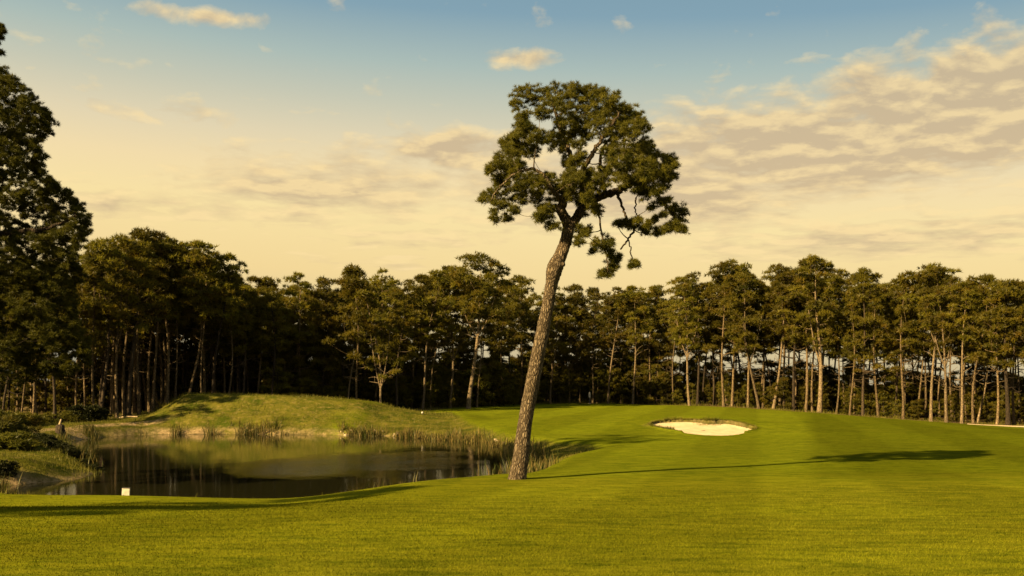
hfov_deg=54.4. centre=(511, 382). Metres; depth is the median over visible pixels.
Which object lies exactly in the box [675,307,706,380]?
pine tree
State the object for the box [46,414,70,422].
shrub
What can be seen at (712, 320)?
pine tree
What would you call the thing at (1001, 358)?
pine tree
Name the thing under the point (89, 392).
understorey tree
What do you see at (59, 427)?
tree stump
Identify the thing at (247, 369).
pine tree
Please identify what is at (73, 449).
shrub
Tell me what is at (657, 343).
pine tree
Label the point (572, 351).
understorey tree
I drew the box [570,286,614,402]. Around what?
pine tree
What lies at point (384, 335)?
pine tree
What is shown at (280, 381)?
understorey tree
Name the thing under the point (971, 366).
understorey tree
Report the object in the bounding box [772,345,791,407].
pine tree
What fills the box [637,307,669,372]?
pine tree
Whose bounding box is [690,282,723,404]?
pine tree
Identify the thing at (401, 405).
shrub
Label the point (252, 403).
rough grass
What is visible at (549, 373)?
understorey tree
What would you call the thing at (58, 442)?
shrub
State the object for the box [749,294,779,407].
pine tree
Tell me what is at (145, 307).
pine tree
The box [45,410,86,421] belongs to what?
shrub
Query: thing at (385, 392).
understorey tree
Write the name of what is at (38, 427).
shrub
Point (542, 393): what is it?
understorey tree
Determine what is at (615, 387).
understorey tree
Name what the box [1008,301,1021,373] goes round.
pine tree
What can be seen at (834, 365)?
pine tree
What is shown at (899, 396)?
understorey tree
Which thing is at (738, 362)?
pine tree
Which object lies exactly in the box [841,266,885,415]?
pine tree
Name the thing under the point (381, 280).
pine tree
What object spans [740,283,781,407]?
pine tree
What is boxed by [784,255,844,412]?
pine tree
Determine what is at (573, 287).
pine tree
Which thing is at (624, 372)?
young pine
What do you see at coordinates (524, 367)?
understorey tree
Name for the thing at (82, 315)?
pine tree
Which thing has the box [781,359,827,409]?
understorey tree
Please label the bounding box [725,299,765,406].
pine tree
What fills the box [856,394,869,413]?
understorey tree
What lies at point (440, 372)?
understorey tree
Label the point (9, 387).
pine tree
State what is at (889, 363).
pine tree
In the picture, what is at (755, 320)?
pine tree
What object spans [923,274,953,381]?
pine tree
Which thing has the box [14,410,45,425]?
shrub
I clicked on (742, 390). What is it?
understorey tree
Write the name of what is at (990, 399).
pine tree
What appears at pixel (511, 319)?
pine tree
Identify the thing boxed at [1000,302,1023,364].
pine tree
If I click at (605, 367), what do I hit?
understorey tree
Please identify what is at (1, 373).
pine tree
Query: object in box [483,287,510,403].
pine tree
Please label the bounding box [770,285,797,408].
pine tree
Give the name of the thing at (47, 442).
shrub
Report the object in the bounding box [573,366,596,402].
understorey tree
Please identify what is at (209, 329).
pine tree
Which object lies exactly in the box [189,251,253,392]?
pine tree
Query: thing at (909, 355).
pine tree
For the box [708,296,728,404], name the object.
pine tree
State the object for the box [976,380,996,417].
understorey tree
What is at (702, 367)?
understorey tree
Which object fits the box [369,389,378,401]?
understorey tree
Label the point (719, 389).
understorey tree
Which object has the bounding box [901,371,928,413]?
understorey tree
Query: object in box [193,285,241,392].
pine tree
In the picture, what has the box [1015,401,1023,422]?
understorey tree
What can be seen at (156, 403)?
pine tree
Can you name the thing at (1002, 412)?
understorey tree
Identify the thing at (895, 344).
pine tree
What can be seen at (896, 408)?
understorey tree
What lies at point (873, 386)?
understorey tree
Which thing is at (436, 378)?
understorey tree
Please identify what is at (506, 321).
pine tree
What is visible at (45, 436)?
shrub
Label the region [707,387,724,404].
understorey tree
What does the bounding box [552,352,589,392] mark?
understorey tree
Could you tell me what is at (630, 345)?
pine tree
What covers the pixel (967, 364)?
pine tree
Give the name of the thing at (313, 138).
sky
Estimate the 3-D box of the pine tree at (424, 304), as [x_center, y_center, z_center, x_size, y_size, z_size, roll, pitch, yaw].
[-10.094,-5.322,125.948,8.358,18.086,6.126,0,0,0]
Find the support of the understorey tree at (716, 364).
on the ground at (795, 449)
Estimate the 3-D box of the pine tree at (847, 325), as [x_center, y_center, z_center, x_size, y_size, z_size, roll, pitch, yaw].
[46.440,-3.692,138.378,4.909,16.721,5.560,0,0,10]
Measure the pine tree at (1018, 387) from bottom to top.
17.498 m
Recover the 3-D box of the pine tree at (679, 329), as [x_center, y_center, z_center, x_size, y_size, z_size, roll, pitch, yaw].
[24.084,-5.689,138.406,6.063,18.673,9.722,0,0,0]
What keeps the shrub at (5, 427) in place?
on the ground at (795, 449)
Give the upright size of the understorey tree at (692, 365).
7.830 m
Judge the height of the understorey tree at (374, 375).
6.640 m
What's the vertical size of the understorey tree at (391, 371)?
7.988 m
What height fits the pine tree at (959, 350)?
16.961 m
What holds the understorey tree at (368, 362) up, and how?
on the ground at (795, 449)
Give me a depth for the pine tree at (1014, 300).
112.76 m
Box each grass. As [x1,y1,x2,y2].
[0,390,1023,495]
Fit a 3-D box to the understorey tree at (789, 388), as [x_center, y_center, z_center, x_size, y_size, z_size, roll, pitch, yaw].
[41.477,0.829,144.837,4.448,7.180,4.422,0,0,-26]
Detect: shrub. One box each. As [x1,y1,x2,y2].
[0,410,18,433]
[0,410,33,425]
[0,431,46,449]
[0,459,20,476]
[1,413,33,435]
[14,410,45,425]
[22,424,43,433]
[31,432,45,440]
[34,433,59,442]
[38,412,58,423]
[38,438,53,447]
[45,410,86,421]
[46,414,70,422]
[47,440,67,449]
[52,444,73,450]
[61,446,81,454]
[63,450,79,456]
[64,403,105,421]
[72,452,92,459]
[78,458,94,464]
[83,463,105,470]
[93,408,112,420]
[394,402,406,407]
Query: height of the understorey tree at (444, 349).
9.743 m
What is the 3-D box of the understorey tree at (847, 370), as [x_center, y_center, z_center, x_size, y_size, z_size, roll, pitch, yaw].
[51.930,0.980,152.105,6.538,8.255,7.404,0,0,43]
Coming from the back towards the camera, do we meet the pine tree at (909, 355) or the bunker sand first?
the pine tree at (909, 355)
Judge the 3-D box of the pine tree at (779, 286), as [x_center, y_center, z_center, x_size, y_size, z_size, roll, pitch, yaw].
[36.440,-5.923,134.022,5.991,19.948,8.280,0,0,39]
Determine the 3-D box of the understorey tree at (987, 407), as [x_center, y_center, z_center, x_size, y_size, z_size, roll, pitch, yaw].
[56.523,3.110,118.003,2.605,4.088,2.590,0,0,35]
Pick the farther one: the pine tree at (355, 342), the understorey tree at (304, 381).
the pine tree at (355, 342)
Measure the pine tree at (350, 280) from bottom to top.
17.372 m
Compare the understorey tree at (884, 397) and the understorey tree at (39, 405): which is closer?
the understorey tree at (39, 405)
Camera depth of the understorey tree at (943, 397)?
135.59 m
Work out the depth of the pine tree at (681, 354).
155.79 m
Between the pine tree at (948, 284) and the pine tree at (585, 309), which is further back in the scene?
the pine tree at (585, 309)
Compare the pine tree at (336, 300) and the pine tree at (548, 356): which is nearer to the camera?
the pine tree at (336, 300)
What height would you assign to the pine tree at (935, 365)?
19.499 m
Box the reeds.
[0,417,558,490]
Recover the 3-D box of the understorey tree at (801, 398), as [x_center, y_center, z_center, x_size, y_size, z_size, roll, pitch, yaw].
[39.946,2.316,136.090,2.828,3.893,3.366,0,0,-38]
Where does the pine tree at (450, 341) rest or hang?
on the ground at (795, 449)
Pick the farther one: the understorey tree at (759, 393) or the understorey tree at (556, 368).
the understorey tree at (556, 368)
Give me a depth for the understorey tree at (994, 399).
130.52 m
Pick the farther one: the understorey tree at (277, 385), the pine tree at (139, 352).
the understorey tree at (277, 385)
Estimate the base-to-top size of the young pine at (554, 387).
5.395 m
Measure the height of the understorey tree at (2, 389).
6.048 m
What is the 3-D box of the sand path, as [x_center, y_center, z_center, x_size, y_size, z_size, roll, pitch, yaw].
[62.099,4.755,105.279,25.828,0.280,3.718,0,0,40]
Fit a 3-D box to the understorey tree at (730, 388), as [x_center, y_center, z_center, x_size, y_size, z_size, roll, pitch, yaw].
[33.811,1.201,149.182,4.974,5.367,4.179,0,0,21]
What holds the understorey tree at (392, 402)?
on the ground at (795, 449)
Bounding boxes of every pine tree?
[0,280,58,411]
[0,287,8,407]
[3,374,18,411]
[4,273,55,411]
[5,288,18,411]
[8,269,55,414]
[17,257,92,418]
[29,303,43,414]
[36,300,65,411]
[52,277,75,410]
[57,260,109,404]
[60,276,104,406]
[62,247,126,404]
[64,274,91,405]
[70,236,157,414]
[77,261,101,393]
[80,253,133,404]
[84,320,148,409]
[87,232,156,417]
[92,242,134,414]
[98,336,131,406]
[104,265,141,412]
[105,236,162,414]
[108,254,160,413]
[109,226,171,414]
[112,245,169,417]
[125,239,184,412]
[125,279,170,411]
[127,229,185,412]
[129,235,198,403]
[139,332,152,412]
[140,249,189,399]
[141,249,183,407]
[142,279,183,409]
[143,241,205,397]
[145,247,195,405]
[151,326,186,405]
[168,239,230,392]
[170,316,184,392]
[172,259,222,392]
[174,264,209,392]
[176,247,226,392]
[177,267,205,392]
[187,272,244,382]
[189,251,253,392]
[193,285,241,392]
[196,270,224,383]
[204,336,231,393]
[206,281,238,393]
[208,275,232,391]
[212,286,268,392]
[213,264,254,393]
[217,287,253,391]
[221,276,266,393]
[223,283,250,393]
[226,317,249,392]
[237,275,285,393]
[242,294,257,393]
[249,283,277,393]
[253,276,297,394]
[257,296,292,380]
[259,288,297,347]
[267,284,306,390]
[269,297,315,367]
[276,281,321,386]
[279,272,320,394]
[282,294,319,386]
[289,281,321,345]
[302,277,351,395]
[302,292,353,383]
[306,276,349,397]
[311,287,347,383]
[318,289,354,358]
[321,262,393,399]
[328,286,369,397]
[335,286,383,398]
[339,285,369,392]
[346,281,406,402]
[349,286,381,399]
[357,278,380,399]
[359,268,412,401]
[368,300,401,403]
[369,280,402,396]
[370,279,413,384]
[375,284,427,405]
[389,272,440,407]
[399,290,430,374]
[401,268,462,408]
[406,279,442,367]
[406,296,435,406]
[419,264,474,407]
[424,278,464,408]
[432,276,469,391]
[444,251,526,408]
[449,288,480,400]
[454,296,493,359]
[459,271,506,406]
[467,279,498,368]
[483,278,524,405]
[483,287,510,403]
[484,285,522,396]
[493,288,537,371]
[496,273,539,404]
[503,291,533,347]
[515,294,555,402]
[516,299,546,355]
[527,309,560,400]
[530,286,582,403]
[545,293,570,367]
[548,283,597,402]
[553,300,583,349]
[557,291,589,355]
[561,302,590,368]
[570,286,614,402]
[579,303,600,400]
[582,300,601,355]
[591,305,606,358]
[594,286,640,403]
[594,295,625,402]
[594,305,622,364]
[599,292,632,371]
[610,295,647,398]
[613,285,655,403]
[616,303,640,350]
[618,307,641,365]
[625,284,669,403]
[631,288,678,402]
[632,307,663,361]
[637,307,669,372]
[645,299,674,401]
[652,298,685,382]
[656,284,697,404]
[661,309,691,383]
[664,276,705,405]
[670,289,697,401]
[674,270,718,405]
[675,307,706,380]
[688,261,757,406]
[689,297,723,401]
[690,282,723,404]
[690,289,708,370]
[694,284,731,405]
[706,282,735,405]
[708,259,756,406]
[708,286,742,396]
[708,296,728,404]
[714,319,742,404]
[722,262,772,407]
[722,271,769,408]
[724,268,754,373]
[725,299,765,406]
[737,276,768,404]
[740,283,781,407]
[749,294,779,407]
[751,290,778,407]
[754,263,805,409]
[758,280,802,408]
[762,264,826,410]
[763,264,805,408]
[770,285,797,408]
[772,281,803,409]
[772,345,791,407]
[775,253,835,411]
[777,280,837,406]
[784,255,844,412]
[784,292,826,375]
[791,278,840,411]
[805,277,840,369]
[813,269,863,413]
[814,272,845,375]
[818,290,848,411]
[824,301,843,410]
[828,298,862,408]
[830,285,876,395]
[834,277,873,414]
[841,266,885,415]
[841,294,876,413]
[850,283,889,414]
[852,272,905,416]
[855,310,892,383]
[857,282,914,415]
[865,283,920,418]
[867,298,922,415]
[875,278,920,416]
[877,270,930,418]
[885,311,910,413]
[889,298,926,404]
[893,264,942,418]
[899,262,962,421]
[903,281,944,419]
[904,292,953,416]
[912,266,967,422]
[913,291,943,373]
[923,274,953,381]
[926,287,978,414]
[926,295,961,419]
[938,275,985,423]
[938,284,990,410]
[946,284,1000,420]
[953,347,978,417]
[956,289,1001,400]
[960,280,1023,424]
[961,273,1008,423]
[968,338,999,419]
[969,274,1000,423]
[978,277,1023,424]
[978,297,1022,399]
[980,327,1013,419]
[983,278,1023,424]
[991,301,1012,410]
[995,294,1023,421]
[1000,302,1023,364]
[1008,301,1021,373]
[1011,284,1023,367]
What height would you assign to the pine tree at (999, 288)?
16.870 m
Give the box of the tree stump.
[55,419,65,435]
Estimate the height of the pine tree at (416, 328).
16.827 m
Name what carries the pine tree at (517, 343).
on the ground at (795, 449)
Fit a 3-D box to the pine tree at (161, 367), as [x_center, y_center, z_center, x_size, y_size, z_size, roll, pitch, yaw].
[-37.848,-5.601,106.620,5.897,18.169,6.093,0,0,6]
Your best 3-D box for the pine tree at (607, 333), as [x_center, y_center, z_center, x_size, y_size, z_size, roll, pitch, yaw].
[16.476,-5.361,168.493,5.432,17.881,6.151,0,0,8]
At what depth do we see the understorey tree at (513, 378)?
141.16 m
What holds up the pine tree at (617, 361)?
on the ground at (795, 449)
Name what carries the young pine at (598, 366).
on the ground at (795, 449)
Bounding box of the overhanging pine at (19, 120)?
[0,22,93,388]
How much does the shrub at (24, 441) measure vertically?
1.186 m
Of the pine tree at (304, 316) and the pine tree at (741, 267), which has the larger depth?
the pine tree at (741, 267)
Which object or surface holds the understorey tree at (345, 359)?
on the ground at (795, 449)
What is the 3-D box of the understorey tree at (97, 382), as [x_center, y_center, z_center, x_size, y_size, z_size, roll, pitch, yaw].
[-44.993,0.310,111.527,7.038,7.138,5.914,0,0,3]
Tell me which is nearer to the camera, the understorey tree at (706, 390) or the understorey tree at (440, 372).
the understorey tree at (440, 372)
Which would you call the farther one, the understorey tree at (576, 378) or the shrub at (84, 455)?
the understorey tree at (576, 378)
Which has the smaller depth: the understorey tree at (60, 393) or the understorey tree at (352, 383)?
the understorey tree at (60, 393)
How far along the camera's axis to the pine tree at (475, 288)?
125.58 m
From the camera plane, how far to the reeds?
79.15 m
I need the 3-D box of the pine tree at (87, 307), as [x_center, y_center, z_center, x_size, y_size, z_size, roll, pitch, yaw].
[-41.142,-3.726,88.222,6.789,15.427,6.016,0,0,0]
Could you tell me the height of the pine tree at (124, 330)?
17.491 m
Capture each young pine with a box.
[540,369,559,393]
[543,376,553,401]
[545,372,558,402]
[549,372,562,402]
[570,359,589,402]
[570,366,590,401]
[589,362,607,402]
[613,366,632,402]
[620,365,632,388]
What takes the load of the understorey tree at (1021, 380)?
on the ground at (795, 449)
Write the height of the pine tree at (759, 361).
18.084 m
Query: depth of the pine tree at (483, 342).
147.94 m
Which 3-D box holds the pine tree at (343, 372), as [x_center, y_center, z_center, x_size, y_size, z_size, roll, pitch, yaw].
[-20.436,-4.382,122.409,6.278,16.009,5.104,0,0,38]
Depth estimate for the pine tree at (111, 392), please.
105.39 m
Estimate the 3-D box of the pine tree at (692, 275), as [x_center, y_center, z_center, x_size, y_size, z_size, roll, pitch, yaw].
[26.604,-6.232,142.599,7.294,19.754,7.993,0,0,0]
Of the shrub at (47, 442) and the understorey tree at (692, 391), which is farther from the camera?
the understorey tree at (692, 391)
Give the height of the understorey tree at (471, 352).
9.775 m
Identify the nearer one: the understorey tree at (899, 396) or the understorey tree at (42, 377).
the understorey tree at (42, 377)
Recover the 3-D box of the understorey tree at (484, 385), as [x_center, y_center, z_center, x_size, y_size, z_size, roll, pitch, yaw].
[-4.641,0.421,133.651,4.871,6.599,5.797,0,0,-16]
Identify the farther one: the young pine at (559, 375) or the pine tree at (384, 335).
the young pine at (559, 375)
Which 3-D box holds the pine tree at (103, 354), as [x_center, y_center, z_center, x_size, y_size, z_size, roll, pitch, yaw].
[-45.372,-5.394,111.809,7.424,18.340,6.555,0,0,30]
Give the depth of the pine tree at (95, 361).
111.76 m
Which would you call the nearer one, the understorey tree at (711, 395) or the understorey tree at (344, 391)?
the understorey tree at (344, 391)
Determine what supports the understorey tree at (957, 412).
on the ground at (795, 449)
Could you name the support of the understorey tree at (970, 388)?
on the ground at (795, 449)
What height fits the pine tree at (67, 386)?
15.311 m
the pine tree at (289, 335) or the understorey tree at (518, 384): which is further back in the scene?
the understorey tree at (518, 384)
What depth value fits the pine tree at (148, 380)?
105.36 m
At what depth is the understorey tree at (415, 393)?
128.02 m
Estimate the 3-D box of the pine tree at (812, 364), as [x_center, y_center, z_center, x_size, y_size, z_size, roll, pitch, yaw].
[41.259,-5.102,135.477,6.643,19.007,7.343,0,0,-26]
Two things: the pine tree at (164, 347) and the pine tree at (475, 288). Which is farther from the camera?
the pine tree at (475, 288)
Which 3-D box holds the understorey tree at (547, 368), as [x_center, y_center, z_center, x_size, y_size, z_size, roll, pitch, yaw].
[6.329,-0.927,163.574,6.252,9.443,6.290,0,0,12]
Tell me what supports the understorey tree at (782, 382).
on the ground at (795, 449)
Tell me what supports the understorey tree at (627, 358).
on the ground at (795, 449)
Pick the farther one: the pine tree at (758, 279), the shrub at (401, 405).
the pine tree at (758, 279)
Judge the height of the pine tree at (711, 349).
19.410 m
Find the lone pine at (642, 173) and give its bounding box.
[475,79,691,479]
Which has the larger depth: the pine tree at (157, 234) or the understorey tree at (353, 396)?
the understorey tree at (353, 396)
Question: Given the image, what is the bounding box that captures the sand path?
[973,424,1023,426]
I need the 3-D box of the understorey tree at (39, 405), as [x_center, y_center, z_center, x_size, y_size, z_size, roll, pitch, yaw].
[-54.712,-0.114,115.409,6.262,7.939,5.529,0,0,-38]
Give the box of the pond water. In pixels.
[0,434,548,498]
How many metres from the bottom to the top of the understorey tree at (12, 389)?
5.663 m
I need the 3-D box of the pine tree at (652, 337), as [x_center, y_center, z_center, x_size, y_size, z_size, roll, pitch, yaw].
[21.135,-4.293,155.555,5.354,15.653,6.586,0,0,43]
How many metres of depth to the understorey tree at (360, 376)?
137.28 m
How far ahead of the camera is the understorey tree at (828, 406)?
139.82 m
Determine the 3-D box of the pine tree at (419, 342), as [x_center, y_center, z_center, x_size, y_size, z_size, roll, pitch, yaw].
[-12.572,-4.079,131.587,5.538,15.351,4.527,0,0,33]
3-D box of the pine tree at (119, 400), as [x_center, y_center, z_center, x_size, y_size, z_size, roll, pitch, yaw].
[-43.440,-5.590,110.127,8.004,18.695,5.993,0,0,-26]
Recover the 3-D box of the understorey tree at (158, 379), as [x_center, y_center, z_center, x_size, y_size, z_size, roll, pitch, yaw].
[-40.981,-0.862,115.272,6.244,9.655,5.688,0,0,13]
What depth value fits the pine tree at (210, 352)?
118.87 m
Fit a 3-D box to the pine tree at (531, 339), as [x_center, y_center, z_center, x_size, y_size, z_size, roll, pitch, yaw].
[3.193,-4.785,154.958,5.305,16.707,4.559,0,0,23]
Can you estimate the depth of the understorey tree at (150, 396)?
116.21 m
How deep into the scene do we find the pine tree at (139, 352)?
107.00 m
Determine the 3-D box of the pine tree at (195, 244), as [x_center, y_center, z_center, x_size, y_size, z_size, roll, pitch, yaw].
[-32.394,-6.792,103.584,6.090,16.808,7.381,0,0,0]
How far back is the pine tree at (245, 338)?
111.05 m
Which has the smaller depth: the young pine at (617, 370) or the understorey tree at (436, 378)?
the understorey tree at (436, 378)
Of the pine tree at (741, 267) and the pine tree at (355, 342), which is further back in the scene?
the pine tree at (741, 267)
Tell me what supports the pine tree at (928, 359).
on the ground at (795, 449)
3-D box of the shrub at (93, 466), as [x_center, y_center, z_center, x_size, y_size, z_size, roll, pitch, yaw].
[-21.963,4.522,52.429,1.288,0.575,1.336,0,0,-31]
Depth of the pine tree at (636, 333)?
165.05 m
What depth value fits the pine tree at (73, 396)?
107.39 m
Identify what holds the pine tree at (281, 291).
on the ground at (795, 449)
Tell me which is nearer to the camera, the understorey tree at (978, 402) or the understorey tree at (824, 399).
the understorey tree at (978, 402)
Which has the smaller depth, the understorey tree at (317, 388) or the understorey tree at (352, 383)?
the understorey tree at (317, 388)
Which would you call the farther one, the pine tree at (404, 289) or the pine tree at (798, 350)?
the pine tree at (798, 350)
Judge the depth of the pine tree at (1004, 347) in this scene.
111.69 m
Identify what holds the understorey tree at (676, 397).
on the ground at (795, 449)
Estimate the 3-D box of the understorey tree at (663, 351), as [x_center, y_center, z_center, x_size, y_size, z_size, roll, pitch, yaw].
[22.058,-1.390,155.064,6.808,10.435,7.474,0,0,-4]
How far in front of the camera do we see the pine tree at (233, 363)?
124.70 m
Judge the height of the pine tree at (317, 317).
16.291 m
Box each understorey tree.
[0,382,8,409]
[2,369,29,411]
[13,379,52,412]
[25,378,47,410]
[27,354,65,409]
[37,360,107,408]
[40,377,80,412]
[49,366,100,407]
[63,347,132,403]
[77,366,107,403]
[80,355,136,409]
[94,338,164,410]
[95,359,133,400]
[125,353,174,410]
[141,339,184,400]
[141,344,174,402]
[170,341,223,393]
[184,364,209,392]
[207,365,231,392]
[209,360,245,393]
[215,337,265,392]
[216,337,265,392]
[241,363,265,393]
[259,354,292,393]
[259,365,294,395]
[274,367,297,394]
[281,381,299,394]
[287,355,321,393]
[289,377,316,395]
[292,343,350,392]
[295,369,325,395]
[306,347,354,396]
[321,384,341,397]
[325,355,362,399]
[335,382,349,398]
[336,362,365,397]
[351,363,367,398]
[354,347,382,398]
[357,374,378,400]
[366,364,386,396]
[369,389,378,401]
[375,361,410,405]
[377,375,394,405]
[382,349,430,402]
[384,378,403,404]
[407,360,428,406]
[409,375,429,407]
[414,380,439,407]
[416,349,440,404]
[426,351,461,404]
[426,365,464,406]
[427,374,445,407]
[436,380,458,407]
[439,347,491,404]
[441,346,465,395]
[445,347,488,400]
[446,375,472,406]
[456,359,489,400]
[459,383,474,406]
[461,362,494,405]
[464,360,485,398]
[472,372,488,405]
[473,361,514,405]
[478,357,503,403]
[485,345,518,394]
[488,364,514,405]
[500,373,518,405]
[505,357,528,396]
[510,365,545,402]
[510,373,522,404]
[514,348,540,396]
[538,380,549,402]
[539,351,563,400]
[544,371,560,401]
[546,347,602,401]
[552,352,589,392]
[554,361,567,401]
[558,373,581,401]
[558,374,577,402]
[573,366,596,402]
[585,368,615,402]
[594,363,619,402]
[595,367,627,402]
[596,354,617,393]
[606,351,655,402]
[615,375,632,402]
[624,364,652,403]
[630,363,662,403]
[636,345,675,402]
[636,352,673,399]
[640,364,674,403]
[658,379,675,404]
[662,364,689,400]
[664,375,684,402]
[670,390,683,404]
[678,358,708,402]
[684,383,699,404]
[689,365,708,401]
[692,363,717,399]
[693,372,717,401]
[699,361,725,398]
[700,383,712,404]
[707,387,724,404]
[710,368,729,396]
[716,380,730,405]
[720,368,738,400]
[724,373,752,404]
[728,373,752,405]
[734,391,743,406]
[737,384,755,406]
[740,367,761,405]
[749,382,766,406]
[753,359,786,404]
[761,386,781,408]
[765,371,789,405]
[767,376,791,409]
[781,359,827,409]
[785,365,804,397]
[788,369,837,408]
[795,385,813,410]
[802,368,832,410]
[813,383,828,410]
[817,364,837,408]
[817,397,826,411]
[825,379,842,412]
[832,364,870,401]
[834,374,865,406]
[835,367,887,414]
[840,397,852,414]
[841,386,861,413]
[852,377,879,411]
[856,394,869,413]
[867,388,889,414]
[874,371,894,409]
[874,389,895,417]
[877,371,918,414]
[878,371,923,408]
[889,399,908,417]
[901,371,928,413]
[905,401,922,419]
[906,369,927,413]
[910,385,933,417]
[910,399,925,419]
[915,371,943,417]
[920,379,958,417]
[926,401,940,420]
[933,380,957,416]
[942,393,966,421]
[943,370,959,386]
[951,379,982,418]
[951,404,966,420]
[953,373,994,414]
[959,392,982,420]
[965,364,996,417]
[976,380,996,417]
[978,392,999,422]
[989,372,1023,420]
[990,391,1023,423]
[991,392,1002,417]
[995,377,1023,416]
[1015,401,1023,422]
[1015,406,1023,423]
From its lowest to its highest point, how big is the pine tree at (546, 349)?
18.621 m
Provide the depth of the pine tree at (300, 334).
116.44 m
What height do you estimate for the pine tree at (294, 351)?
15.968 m
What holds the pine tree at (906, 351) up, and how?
on the ground at (795, 449)
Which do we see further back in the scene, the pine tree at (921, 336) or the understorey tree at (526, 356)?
the understorey tree at (526, 356)
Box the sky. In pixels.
[0,0,1023,384]
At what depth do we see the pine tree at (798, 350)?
144.30 m
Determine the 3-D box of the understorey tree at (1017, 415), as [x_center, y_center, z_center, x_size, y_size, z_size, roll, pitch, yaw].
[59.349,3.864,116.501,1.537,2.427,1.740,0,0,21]
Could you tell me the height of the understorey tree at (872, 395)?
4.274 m
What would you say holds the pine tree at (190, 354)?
on the ground at (795, 449)
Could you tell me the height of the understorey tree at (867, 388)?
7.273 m
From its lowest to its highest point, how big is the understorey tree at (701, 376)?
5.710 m
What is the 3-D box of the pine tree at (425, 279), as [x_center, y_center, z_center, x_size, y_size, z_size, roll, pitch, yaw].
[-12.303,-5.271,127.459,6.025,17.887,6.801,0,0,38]
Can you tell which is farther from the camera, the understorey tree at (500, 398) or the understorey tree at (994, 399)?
the understorey tree at (500, 398)
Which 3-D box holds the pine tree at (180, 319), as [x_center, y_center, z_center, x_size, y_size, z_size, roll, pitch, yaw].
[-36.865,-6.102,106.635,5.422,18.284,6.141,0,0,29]
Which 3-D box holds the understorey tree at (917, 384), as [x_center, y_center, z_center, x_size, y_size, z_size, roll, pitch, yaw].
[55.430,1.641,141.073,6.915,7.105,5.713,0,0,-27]
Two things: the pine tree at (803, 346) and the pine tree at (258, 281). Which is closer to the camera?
the pine tree at (258, 281)
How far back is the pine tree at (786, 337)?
132.79 m
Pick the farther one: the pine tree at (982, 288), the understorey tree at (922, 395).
the understorey tree at (922, 395)
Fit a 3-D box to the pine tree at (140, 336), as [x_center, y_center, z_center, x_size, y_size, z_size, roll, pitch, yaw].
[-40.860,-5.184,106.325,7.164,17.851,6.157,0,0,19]
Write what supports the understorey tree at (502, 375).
on the ground at (795, 449)
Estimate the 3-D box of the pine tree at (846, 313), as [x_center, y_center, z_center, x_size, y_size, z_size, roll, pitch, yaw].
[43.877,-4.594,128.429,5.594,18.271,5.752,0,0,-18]
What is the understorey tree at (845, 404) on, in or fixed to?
on the ground at (795, 449)
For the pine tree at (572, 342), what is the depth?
159.66 m
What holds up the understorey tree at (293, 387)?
on the ground at (795, 449)
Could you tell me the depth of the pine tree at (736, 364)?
151.31 m
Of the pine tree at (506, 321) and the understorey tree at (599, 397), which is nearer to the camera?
the pine tree at (506, 321)
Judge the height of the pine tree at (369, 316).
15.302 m
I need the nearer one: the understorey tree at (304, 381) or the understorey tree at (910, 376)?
the understorey tree at (304, 381)
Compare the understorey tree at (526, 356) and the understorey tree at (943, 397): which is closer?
the understorey tree at (943, 397)
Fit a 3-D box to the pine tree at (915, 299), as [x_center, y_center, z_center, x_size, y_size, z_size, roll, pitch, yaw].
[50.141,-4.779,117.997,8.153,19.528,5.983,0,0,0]
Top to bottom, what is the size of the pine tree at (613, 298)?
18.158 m
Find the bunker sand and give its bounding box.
[654,422,750,435]
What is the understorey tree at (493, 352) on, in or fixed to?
on the ground at (795, 449)
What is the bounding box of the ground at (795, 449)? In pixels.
[0,392,1023,575]
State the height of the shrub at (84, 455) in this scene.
0.562 m
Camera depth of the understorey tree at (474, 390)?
136.88 m
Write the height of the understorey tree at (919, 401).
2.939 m
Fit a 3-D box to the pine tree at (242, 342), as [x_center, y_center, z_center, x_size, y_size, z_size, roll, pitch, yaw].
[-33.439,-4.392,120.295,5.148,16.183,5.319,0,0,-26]
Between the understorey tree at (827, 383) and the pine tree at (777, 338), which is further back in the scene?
the understorey tree at (827, 383)
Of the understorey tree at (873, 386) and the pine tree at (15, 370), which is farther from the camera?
the understorey tree at (873, 386)
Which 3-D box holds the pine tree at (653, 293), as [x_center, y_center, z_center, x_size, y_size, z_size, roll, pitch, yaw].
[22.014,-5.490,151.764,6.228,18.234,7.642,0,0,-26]
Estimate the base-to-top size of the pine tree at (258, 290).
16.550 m
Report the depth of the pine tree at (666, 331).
161.28 m
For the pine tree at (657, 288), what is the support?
on the ground at (795, 449)
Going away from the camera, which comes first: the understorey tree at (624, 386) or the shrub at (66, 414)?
the shrub at (66, 414)
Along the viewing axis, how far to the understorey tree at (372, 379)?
124.12 m
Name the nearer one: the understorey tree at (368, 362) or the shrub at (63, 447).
the shrub at (63, 447)
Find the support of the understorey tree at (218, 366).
on the ground at (795, 449)
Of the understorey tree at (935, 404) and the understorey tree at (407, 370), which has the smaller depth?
the understorey tree at (935, 404)
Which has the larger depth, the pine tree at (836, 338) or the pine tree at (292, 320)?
the pine tree at (836, 338)
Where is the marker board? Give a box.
[122,487,129,495]
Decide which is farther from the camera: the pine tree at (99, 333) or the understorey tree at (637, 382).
the understorey tree at (637, 382)
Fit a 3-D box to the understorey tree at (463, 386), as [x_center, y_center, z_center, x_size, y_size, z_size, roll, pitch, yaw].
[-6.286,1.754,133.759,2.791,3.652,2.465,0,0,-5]
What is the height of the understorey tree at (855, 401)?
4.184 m
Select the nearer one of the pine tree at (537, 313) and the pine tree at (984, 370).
the pine tree at (984, 370)
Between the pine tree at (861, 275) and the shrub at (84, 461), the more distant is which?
the pine tree at (861, 275)

